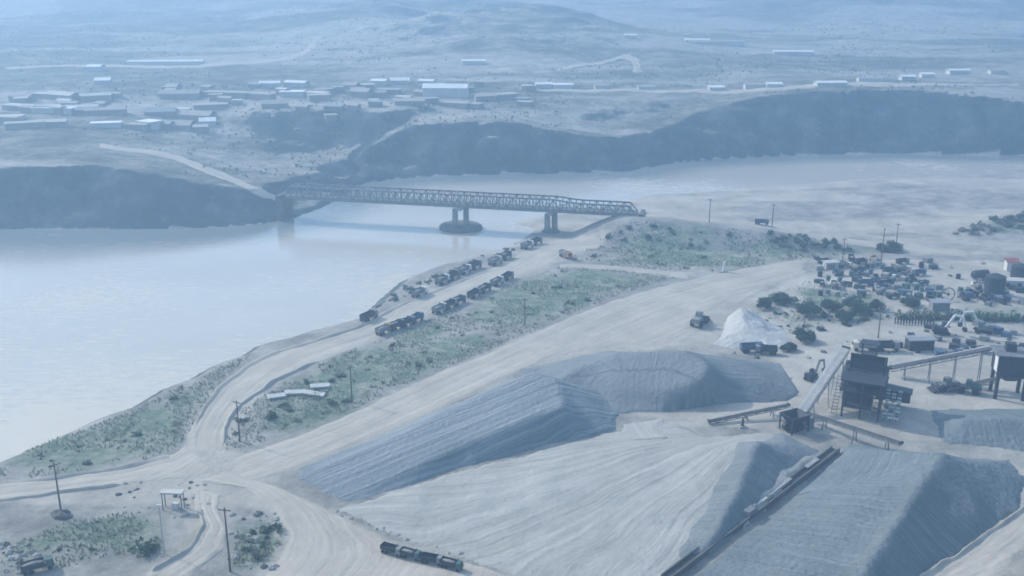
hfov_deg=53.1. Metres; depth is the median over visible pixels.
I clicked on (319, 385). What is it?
concrete slab
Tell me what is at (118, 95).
house
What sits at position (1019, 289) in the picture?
crate
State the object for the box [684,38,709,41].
house
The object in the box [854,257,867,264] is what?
tipper truck
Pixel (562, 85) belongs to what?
house
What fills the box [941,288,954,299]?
ring wheel
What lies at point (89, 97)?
house
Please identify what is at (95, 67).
house
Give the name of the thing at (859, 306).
broadleaf tree
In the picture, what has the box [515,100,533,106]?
house
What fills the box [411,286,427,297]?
tipper truck
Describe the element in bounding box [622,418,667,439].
sand stockpile
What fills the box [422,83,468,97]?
warehouse
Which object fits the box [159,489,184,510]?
gate canopy
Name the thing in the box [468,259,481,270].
tipper truck
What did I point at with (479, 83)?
house
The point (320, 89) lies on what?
house
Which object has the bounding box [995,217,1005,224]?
bush
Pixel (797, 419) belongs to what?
crusher hopper
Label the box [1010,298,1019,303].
crate
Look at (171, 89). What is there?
house
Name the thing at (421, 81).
house
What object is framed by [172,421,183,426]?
bush
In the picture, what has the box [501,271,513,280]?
tipper truck
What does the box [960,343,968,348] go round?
crate
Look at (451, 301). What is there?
tipper truck
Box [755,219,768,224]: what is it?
tipper truck
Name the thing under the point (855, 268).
tipper truck
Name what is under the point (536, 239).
tipper truck
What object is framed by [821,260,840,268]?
site cabin
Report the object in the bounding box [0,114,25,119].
house
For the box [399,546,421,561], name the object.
tipper truck
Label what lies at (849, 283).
tipper truck
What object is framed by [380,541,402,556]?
tipper truck
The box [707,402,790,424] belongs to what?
belt conveyor
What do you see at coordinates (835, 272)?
tipper truck
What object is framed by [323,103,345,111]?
house
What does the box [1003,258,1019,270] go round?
kiosk
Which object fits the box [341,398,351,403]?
bush
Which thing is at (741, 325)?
lime stockpile
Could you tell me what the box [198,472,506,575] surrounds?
entrance road
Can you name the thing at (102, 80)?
house
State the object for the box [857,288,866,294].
crate
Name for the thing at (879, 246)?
broadleaf tree
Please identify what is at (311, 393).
concrete slab
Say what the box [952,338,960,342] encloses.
crate
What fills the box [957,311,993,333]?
excavator
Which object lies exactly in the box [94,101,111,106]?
house
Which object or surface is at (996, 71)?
house
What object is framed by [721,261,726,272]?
marker post
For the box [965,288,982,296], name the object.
tipper truck
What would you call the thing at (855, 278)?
crate
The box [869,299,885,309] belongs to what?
broadleaf tree
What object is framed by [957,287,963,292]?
steel drum
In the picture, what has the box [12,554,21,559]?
rock
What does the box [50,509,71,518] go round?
earth mound
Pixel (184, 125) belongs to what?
house
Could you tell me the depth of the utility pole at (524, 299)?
283.70 m
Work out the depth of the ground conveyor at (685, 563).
189.73 m
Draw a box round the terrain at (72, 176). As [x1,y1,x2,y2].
[0,0,1023,575]
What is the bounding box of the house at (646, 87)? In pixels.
[636,85,654,89]
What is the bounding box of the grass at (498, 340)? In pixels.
[0,220,999,567]
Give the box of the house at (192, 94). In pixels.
[158,89,200,99]
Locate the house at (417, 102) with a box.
[394,98,424,107]
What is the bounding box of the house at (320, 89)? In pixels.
[314,88,327,90]
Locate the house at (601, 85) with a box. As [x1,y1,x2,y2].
[593,83,608,88]
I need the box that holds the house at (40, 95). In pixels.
[31,92,44,98]
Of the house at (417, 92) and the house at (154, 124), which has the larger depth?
the house at (417, 92)
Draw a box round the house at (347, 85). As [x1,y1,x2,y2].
[341,82,359,88]
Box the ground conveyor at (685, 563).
[661,446,839,575]
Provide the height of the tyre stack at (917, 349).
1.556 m
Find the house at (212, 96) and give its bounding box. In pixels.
[208,93,222,100]
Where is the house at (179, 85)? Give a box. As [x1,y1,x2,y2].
[164,83,182,89]
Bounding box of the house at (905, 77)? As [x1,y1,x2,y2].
[898,75,916,80]
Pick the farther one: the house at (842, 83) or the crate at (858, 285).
the house at (842, 83)
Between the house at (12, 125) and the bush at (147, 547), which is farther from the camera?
the house at (12, 125)
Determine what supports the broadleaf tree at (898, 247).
on the terrain at (72, 176)
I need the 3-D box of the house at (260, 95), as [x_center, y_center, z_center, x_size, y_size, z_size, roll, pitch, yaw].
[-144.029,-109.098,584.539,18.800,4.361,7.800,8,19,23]
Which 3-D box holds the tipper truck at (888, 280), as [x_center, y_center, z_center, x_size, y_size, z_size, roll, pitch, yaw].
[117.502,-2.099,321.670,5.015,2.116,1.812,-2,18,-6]
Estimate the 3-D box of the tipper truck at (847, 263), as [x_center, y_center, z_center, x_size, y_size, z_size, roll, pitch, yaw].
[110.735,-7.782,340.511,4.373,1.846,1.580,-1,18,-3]
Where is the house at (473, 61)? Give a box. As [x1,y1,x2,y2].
[461,59,485,64]
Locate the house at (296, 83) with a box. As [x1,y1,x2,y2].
[283,80,309,87]
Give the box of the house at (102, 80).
[93,77,112,84]
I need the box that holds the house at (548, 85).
[535,82,551,88]
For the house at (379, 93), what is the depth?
600.67 m
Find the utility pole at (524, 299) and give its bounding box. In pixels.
[521,298,528,324]
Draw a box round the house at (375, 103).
[367,100,383,106]
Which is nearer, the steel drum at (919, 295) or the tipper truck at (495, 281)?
the steel drum at (919, 295)
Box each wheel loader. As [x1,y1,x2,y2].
[690,310,710,327]
[926,376,959,392]
[948,378,981,395]
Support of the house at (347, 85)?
on the terrain at (72, 176)
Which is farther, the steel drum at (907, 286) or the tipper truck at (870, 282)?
the tipper truck at (870, 282)
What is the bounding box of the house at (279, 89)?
[275,87,290,94]
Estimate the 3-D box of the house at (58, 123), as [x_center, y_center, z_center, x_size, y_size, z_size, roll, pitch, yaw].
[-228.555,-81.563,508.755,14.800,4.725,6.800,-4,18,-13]
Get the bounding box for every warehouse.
[126,60,204,64]
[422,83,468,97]
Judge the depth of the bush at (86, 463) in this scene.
207.88 m
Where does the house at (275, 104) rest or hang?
on the terrain at (72, 176)
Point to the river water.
(96, 324)
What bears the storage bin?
on the terrain at (72, 176)
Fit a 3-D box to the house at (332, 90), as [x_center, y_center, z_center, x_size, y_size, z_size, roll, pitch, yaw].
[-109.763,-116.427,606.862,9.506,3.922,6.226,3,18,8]
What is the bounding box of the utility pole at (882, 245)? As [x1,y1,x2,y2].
[881,228,885,261]
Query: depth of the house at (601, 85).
624.18 m
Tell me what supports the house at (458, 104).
on the terrain at (72, 176)
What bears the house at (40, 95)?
on the terrain at (72, 176)
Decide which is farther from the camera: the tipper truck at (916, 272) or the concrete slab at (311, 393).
the tipper truck at (916, 272)
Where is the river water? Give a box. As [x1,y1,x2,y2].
[0,154,1023,461]
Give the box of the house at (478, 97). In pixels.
[473,93,496,101]
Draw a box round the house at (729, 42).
[688,40,744,46]
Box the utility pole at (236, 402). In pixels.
[232,400,240,441]
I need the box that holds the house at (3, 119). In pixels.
[0,116,22,122]
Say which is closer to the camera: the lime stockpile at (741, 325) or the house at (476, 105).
the lime stockpile at (741, 325)
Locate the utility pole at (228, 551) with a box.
[218,507,231,571]
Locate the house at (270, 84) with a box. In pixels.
[259,81,279,87]
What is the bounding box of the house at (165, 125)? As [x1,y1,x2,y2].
[160,121,173,129]
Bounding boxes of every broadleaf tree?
[756,297,771,308]
[768,291,799,303]
[779,342,796,350]
[793,326,815,341]
[794,298,822,315]
[818,299,843,310]
[834,309,854,319]
[842,295,874,314]
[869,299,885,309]
[876,243,890,250]
[886,240,903,251]
[900,297,920,305]
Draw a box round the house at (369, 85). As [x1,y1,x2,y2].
[359,83,374,88]
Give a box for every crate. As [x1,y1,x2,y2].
[814,265,823,270]
[822,288,830,293]
[824,264,834,269]
[831,290,839,295]
[836,270,843,276]
[852,275,862,282]
[854,283,864,289]
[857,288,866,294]
[863,271,868,276]
[866,261,874,267]
[875,261,881,266]
[880,271,889,277]
[890,284,900,289]
[898,288,906,295]
[899,275,907,281]
[923,257,932,262]
[924,323,931,328]
[925,287,934,291]
[928,264,937,269]
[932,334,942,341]
[933,284,943,289]
[933,348,943,355]
[945,349,954,353]
[949,342,959,349]
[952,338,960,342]
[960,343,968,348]
[964,290,973,297]
[965,339,976,346]
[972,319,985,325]
[979,333,987,341]
[984,300,991,305]
[991,325,1003,333]
[994,297,1005,303]
[1001,330,1012,337]
[1008,285,1014,290]
[1009,328,1016,335]
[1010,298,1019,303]
[1014,286,1023,292]
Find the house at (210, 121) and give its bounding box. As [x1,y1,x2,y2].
[199,117,215,126]
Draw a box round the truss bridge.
[275,183,645,233]
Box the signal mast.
[156,504,164,554]
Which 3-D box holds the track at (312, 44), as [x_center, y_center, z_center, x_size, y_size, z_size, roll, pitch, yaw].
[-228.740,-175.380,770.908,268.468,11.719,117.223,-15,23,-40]
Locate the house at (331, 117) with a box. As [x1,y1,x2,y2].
[323,113,337,121]
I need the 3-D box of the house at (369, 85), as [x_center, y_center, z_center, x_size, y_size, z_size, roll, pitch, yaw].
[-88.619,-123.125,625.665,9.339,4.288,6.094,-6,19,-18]
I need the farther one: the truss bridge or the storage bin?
the truss bridge
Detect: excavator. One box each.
[803,359,824,381]
[932,314,966,335]
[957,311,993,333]
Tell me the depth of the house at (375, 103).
544.21 m
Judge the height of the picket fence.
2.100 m
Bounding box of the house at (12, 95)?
[7,93,37,102]
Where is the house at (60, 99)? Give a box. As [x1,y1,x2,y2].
[55,98,76,103]
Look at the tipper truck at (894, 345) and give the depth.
265.92 m
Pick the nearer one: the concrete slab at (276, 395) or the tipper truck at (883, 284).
the concrete slab at (276, 395)
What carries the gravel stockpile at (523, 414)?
on the terrain at (72, 176)
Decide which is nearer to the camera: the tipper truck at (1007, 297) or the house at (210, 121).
the tipper truck at (1007, 297)
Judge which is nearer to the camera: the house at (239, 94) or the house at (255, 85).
the house at (239, 94)
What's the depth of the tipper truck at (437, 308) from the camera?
295.45 m
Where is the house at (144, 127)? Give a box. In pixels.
[125,122,149,131]
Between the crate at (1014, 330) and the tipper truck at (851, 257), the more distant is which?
the tipper truck at (851, 257)
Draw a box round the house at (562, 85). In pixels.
[552,83,573,88]
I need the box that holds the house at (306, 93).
[303,91,330,97]
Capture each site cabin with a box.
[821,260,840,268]
[903,335,936,350]
[927,299,951,310]
[1005,277,1023,288]
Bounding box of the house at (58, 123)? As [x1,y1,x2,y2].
[35,119,68,127]
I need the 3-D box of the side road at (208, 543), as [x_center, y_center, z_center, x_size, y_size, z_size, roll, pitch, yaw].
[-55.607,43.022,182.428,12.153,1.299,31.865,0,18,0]
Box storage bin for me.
[988,340,1023,401]
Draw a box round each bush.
[82,460,90,464]
[129,430,142,436]
[133,536,160,556]
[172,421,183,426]
[232,417,249,422]
[248,546,268,561]
[258,527,269,533]
[265,411,274,420]
[266,522,282,533]
[277,402,288,407]
[290,416,300,421]
[303,378,310,384]
[326,398,337,405]
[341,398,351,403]
[817,325,825,330]
[821,311,829,318]
[968,229,979,234]
[989,215,997,221]
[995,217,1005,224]
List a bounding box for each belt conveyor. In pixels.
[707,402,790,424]
[796,343,850,412]
[807,411,903,449]
[889,341,992,381]
[939,377,1000,393]
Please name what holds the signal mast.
on the terrain at (72, 176)
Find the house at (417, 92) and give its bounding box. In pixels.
[412,89,422,95]
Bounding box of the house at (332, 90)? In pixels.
[320,87,334,94]
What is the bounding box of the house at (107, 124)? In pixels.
[89,121,121,127]
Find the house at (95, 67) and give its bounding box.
[85,64,105,71]
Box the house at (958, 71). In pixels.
[945,68,971,74]
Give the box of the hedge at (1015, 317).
[894,308,1023,322]
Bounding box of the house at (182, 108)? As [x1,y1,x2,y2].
[176,107,191,110]
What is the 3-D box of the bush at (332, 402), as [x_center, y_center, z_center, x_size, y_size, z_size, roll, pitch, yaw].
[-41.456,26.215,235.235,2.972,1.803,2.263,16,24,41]
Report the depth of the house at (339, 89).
608.76 m
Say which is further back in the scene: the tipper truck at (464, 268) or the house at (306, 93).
the house at (306, 93)
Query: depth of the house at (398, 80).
650.95 m
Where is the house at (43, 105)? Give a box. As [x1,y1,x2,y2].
[36,104,60,106]
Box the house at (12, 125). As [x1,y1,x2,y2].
[3,120,45,129]
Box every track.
[5,36,320,69]
[919,506,1023,575]
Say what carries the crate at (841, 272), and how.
on the terrain at (72, 176)
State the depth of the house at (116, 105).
542.85 m
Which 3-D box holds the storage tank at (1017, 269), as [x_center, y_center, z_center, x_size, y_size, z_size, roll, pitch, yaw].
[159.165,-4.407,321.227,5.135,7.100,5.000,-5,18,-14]
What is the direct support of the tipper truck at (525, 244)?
on the terrain at (72, 176)
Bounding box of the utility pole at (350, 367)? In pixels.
[346,366,354,401]
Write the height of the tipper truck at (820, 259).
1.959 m
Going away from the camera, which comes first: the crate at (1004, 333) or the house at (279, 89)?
the crate at (1004, 333)
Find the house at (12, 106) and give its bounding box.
[2,103,35,110]
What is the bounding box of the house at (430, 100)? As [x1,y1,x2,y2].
[420,97,439,103]
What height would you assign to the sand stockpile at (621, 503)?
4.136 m
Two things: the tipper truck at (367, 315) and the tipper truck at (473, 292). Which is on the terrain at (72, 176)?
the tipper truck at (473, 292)
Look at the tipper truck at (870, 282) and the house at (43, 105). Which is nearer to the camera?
the tipper truck at (870, 282)
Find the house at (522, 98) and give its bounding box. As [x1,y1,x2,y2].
[514,97,530,100]
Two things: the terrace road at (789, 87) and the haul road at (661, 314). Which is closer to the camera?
the haul road at (661, 314)
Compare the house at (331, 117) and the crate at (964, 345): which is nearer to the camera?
the crate at (964, 345)
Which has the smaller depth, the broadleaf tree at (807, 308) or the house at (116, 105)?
the broadleaf tree at (807, 308)
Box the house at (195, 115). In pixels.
[174,110,217,120]
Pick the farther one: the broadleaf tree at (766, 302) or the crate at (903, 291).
the crate at (903, 291)
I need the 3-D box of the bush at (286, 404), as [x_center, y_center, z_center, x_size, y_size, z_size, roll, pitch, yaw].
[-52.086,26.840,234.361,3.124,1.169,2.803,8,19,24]
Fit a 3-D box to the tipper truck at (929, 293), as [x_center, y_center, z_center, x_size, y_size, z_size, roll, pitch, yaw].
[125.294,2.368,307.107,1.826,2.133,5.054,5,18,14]
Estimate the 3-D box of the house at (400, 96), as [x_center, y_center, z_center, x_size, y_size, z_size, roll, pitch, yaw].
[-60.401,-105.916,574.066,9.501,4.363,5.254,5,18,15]
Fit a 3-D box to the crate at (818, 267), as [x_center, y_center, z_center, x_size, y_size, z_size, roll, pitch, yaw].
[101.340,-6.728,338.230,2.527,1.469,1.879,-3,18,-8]
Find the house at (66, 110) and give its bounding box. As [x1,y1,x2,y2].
[30,106,78,114]
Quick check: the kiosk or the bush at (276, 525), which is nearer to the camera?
the bush at (276, 525)
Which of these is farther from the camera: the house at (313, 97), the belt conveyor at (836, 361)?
the house at (313, 97)
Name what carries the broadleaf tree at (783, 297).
on the terrain at (72, 176)
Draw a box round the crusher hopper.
[775,407,814,435]
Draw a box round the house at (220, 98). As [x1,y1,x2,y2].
[216,95,234,103]
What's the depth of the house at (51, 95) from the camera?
569.37 m
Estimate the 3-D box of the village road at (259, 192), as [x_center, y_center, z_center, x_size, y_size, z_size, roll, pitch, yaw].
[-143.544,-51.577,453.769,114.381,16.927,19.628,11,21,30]
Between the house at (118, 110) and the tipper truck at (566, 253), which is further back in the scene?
the house at (118, 110)
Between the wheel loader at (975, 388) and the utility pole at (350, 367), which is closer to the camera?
the utility pole at (350, 367)
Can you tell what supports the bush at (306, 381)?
on the terrain at (72, 176)
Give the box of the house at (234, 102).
[230,99,242,105]
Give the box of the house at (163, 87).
[161,86,176,89]
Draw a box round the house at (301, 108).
[294,104,310,112]
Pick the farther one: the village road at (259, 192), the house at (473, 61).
the house at (473, 61)
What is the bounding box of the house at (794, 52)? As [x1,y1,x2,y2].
[773,50,813,55]
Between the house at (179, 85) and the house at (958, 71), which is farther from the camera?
the house at (958, 71)
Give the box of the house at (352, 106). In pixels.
[346,103,361,110]
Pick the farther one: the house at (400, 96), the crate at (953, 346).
the house at (400, 96)
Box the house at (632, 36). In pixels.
[623,34,636,38]
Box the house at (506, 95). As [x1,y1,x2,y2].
[496,92,519,99]
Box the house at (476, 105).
[468,102,483,109]
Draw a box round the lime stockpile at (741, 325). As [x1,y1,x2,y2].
[714,308,792,349]
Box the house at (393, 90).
[375,88,401,93]
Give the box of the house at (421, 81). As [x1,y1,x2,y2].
[417,79,435,83]
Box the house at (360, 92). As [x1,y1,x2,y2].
[349,87,374,97]
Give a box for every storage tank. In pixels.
[971,269,989,281]
[983,273,1006,295]
[1010,263,1023,277]
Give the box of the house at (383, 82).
[369,78,388,85]
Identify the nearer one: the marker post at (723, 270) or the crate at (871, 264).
the marker post at (723, 270)
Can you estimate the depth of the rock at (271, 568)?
170.76 m
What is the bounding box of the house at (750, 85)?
[743,83,765,88]
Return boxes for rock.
[5,549,12,554]
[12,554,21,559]
[231,553,239,558]
[255,510,262,514]
[260,563,267,568]
[268,565,275,570]
[271,516,278,520]
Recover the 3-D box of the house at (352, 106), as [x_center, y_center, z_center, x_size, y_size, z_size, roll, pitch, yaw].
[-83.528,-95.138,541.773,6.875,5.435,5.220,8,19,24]
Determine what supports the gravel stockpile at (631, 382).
on the terrain at (72, 176)
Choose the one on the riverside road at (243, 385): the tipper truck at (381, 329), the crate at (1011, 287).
the tipper truck at (381, 329)
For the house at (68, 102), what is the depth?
546.85 m
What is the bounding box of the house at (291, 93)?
[278,90,305,97]
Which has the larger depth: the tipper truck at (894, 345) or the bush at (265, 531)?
the tipper truck at (894, 345)
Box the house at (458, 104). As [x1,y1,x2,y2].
[435,100,470,108]
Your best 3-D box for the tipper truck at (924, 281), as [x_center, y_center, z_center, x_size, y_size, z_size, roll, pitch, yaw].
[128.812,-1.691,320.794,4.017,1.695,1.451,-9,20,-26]
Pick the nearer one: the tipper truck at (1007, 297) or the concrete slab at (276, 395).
the concrete slab at (276, 395)
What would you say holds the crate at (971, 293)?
on the terrain at (72, 176)
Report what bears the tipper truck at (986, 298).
on the terrain at (72, 176)
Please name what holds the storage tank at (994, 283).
on the terrain at (72, 176)
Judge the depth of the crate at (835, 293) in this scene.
311.52 m
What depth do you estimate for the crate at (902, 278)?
325.12 m
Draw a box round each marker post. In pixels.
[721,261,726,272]
[739,418,745,428]
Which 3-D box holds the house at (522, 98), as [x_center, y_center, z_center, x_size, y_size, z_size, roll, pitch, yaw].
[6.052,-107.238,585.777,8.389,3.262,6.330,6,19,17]
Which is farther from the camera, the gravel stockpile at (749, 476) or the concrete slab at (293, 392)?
the concrete slab at (293, 392)
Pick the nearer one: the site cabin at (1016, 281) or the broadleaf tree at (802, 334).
the broadleaf tree at (802, 334)
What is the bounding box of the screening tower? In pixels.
[831,339,912,421]
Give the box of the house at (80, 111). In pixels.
[74,107,90,114]
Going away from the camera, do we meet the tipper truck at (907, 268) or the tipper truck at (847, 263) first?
the tipper truck at (907, 268)
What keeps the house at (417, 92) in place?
on the terrain at (72, 176)
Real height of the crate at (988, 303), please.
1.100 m
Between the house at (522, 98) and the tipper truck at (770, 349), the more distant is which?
the house at (522, 98)
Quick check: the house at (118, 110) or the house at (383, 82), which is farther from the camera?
the house at (383, 82)
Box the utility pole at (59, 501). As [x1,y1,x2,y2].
[48,461,61,510]
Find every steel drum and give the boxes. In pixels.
[905,283,910,289]
[914,283,919,289]
[916,292,922,298]
[936,291,940,297]
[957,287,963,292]
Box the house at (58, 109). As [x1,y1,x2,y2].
[49,105,66,114]
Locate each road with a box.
[0,446,213,500]
[99,143,275,200]
[146,490,227,575]
[188,236,603,449]
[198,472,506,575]
[232,260,804,480]
[536,82,1019,94]
[557,54,643,72]
[643,214,966,256]
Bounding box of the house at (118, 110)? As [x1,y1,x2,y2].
[84,106,126,115]
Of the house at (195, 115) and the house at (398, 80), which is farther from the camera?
the house at (398, 80)
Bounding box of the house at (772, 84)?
[765,82,782,87]
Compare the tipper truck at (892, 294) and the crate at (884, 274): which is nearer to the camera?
the tipper truck at (892, 294)
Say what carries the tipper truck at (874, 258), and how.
on the terrain at (72, 176)
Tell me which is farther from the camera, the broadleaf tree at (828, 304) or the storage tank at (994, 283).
the storage tank at (994, 283)
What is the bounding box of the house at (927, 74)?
[919,72,935,77]
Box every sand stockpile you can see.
[340,424,822,575]
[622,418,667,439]
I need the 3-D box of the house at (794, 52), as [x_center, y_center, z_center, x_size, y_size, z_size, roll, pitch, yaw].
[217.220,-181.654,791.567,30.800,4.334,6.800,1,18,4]
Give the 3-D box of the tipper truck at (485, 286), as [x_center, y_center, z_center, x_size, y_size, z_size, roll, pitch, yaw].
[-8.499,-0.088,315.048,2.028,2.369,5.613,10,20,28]
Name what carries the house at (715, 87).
on the terrain at (72, 176)
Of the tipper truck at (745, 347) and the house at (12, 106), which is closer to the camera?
the tipper truck at (745, 347)
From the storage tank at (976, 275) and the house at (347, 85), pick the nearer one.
the storage tank at (976, 275)
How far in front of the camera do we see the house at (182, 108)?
556.94 m
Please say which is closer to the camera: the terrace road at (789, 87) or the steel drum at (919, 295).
the steel drum at (919, 295)
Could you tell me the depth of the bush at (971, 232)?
385.75 m
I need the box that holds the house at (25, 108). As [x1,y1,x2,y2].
[19,105,35,112]
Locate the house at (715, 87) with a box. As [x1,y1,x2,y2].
[707,85,724,89]
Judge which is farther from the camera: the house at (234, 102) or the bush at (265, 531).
the house at (234, 102)
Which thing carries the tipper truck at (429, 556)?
on the entrance road at (324, 541)
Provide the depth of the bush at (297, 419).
226.51 m
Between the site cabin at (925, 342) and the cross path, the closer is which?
the site cabin at (925, 342)
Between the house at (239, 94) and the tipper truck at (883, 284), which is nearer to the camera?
the tipper truck at (883, 284)
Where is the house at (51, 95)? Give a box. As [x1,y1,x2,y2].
[43,90,79,100]
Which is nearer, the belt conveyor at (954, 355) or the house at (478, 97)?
the belt conveyor at (954, 355)
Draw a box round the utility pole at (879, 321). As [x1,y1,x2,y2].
[877,306,883,337]
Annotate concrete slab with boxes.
[266,392,285,399]
[285,389,303,394]
[301,389,325,397]
[310,383,329,388]
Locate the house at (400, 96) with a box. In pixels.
[395,95,412,97]
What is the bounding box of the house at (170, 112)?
[143,107,176,117]
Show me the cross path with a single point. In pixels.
(648, 271)
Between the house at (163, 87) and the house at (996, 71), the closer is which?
the house at (163, 87)
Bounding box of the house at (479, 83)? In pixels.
[474,81,483,87]
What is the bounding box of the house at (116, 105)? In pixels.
[107,105,126,112]
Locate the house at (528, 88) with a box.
[524,85,535,91]
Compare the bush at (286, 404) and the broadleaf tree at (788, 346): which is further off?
the broadleaf tree at (788, 346)
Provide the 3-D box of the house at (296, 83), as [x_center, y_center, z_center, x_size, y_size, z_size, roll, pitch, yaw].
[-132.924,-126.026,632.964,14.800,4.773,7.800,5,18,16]
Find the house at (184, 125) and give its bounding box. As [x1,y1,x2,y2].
[163,120,196,130]
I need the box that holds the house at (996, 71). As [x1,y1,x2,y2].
[987,68,1007,73]
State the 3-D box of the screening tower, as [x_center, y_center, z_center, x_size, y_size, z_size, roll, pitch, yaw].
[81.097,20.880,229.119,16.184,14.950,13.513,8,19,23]
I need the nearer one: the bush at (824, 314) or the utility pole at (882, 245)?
the bush at (824, 314)
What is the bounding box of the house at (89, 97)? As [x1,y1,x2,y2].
[79,92,111,101]
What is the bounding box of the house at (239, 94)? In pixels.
[203,90,251,98]
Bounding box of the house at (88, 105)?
[64,104,98,107]
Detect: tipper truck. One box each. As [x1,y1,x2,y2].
[19,554,53,575]
[359,309,377,321]
[375,323,391,335]
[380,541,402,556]
[389,318,404,330]
[397,315,415,327]
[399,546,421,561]
[407,311,423,323]
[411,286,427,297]
[420,551,443,565]
[431,302,446,314]
[435,274,450,284]
[439,556,463,571]
[444,298,457,309]
[446,269,459,280]
[453,294,465,305]
[457,264,471,274]
[467,287,480,298]
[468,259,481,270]
[478,282,490,293]
[488,255,501,265]
[490,275,503,286]
[499,250,511,260]
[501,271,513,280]
[520,240,533,249]
[530,236,542,245]
[559,249,572,258]
[740,341,764,353]
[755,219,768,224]
[755,344,777,354]
[817,257,831,263]
[819,279,824,286]
[830,279,838,288]
[832,269,839,275]
[839,261,851,267]
[840,281,852,286]
[848,254,854,262]
[851,265,864,272]
[851,340,878,351]
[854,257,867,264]
[857,278,874,285]
[869,255,880,261]
[874,286,882,294]
[876,282,887,286]
[876,339,900,351]
[877,277,894,283]
[882,266,897,272]
[886,292,899,298]
[891,274,903,277]
[894,265,910,272]
[895,257,909,264]
[905,290,912,297]
[907,274,916,280]
[912,268,926,275]
[917,279,928,285]
[926,291,933,300]
[957,292,970,300]
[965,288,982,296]
[971,281,981,288]
[979,293,990,301]
[994,294,1010,300]
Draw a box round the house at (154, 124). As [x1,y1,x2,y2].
[135,119,162,130]
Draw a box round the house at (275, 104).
[260,99,288,109]
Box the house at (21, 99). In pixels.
[13,96,27,103]
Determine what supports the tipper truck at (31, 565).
on the terrain at (72, 176)
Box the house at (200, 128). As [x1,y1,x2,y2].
[192,124,207,132]
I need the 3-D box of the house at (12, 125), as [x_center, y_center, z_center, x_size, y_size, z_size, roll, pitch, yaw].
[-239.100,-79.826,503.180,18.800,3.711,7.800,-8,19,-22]
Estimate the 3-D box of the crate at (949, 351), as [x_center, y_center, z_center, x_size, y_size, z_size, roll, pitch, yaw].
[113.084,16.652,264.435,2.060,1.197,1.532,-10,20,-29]
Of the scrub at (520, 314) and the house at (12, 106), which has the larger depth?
the house at (12, 106)
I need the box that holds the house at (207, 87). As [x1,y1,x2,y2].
[200,85,214,90]
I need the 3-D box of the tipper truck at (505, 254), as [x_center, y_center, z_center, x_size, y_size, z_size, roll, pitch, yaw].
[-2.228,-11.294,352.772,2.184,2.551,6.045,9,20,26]
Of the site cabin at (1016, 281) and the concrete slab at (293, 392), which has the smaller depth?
the concrete slab at (293, 392)
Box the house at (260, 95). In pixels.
[245,92,276,99]
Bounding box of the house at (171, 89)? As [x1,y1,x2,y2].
[163,88,178,89]
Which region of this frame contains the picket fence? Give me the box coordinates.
[894,317,934,324]
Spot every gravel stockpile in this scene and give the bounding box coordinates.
[298,372,618,500]
[520,351,798,413]
[679,433,818,557]
[694,445,1023,575]
[930,409,1023,451]
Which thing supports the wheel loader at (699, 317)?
on the haul road at (661, 314)
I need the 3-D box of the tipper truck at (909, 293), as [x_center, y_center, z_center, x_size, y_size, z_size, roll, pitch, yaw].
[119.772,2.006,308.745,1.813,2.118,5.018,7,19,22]
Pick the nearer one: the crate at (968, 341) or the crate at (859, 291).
the crate at (968, 341)
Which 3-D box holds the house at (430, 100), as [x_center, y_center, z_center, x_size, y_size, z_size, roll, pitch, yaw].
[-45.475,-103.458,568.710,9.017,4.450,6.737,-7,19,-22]
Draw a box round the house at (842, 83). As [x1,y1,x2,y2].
[813,80,847,86]
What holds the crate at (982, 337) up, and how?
on the terrain at (72, 176)
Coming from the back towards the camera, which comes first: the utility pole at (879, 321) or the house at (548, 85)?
the house at (548, 85)
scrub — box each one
[0,0,1023,203]
[28,224,859,556]
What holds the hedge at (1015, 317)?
on the terrain at (72, 176)
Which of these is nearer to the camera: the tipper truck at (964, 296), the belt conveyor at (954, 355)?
the belt conveyor at (954, 355)
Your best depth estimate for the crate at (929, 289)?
313.77 m
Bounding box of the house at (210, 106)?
[193,102,227,110]
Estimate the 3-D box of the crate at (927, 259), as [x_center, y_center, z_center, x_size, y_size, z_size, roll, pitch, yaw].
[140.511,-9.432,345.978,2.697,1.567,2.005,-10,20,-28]
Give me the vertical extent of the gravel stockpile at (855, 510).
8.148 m
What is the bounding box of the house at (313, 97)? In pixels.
[307,93,330,101]
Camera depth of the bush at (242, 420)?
226.59 m
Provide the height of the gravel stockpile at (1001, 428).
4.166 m
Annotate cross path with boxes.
[559,264,688,278]
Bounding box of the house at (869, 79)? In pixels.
[856,76,882,81]
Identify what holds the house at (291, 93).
on the terrain at (72, 176)
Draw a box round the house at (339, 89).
[331,86,344,92]
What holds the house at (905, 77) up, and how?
on the terrain at (72, 176)
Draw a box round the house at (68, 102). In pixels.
[56,101,80,104]
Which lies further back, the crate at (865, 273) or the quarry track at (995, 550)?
the crate at (865, 273)
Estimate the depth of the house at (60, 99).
557.02 m
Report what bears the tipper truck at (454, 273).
on the terrain at (72, 176)
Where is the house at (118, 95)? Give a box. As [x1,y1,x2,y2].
[101,92,122,98]
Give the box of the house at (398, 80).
[390,77,409,84]
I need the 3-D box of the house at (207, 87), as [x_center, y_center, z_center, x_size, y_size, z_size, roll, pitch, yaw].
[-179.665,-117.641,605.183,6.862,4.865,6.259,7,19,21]
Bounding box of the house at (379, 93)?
[373,90,386,96]
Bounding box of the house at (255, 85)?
[248,82,260,88]
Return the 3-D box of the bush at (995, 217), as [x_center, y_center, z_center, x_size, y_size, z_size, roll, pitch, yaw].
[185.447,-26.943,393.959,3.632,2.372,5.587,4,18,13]
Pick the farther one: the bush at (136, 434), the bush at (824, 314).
the bush at (824, 314)

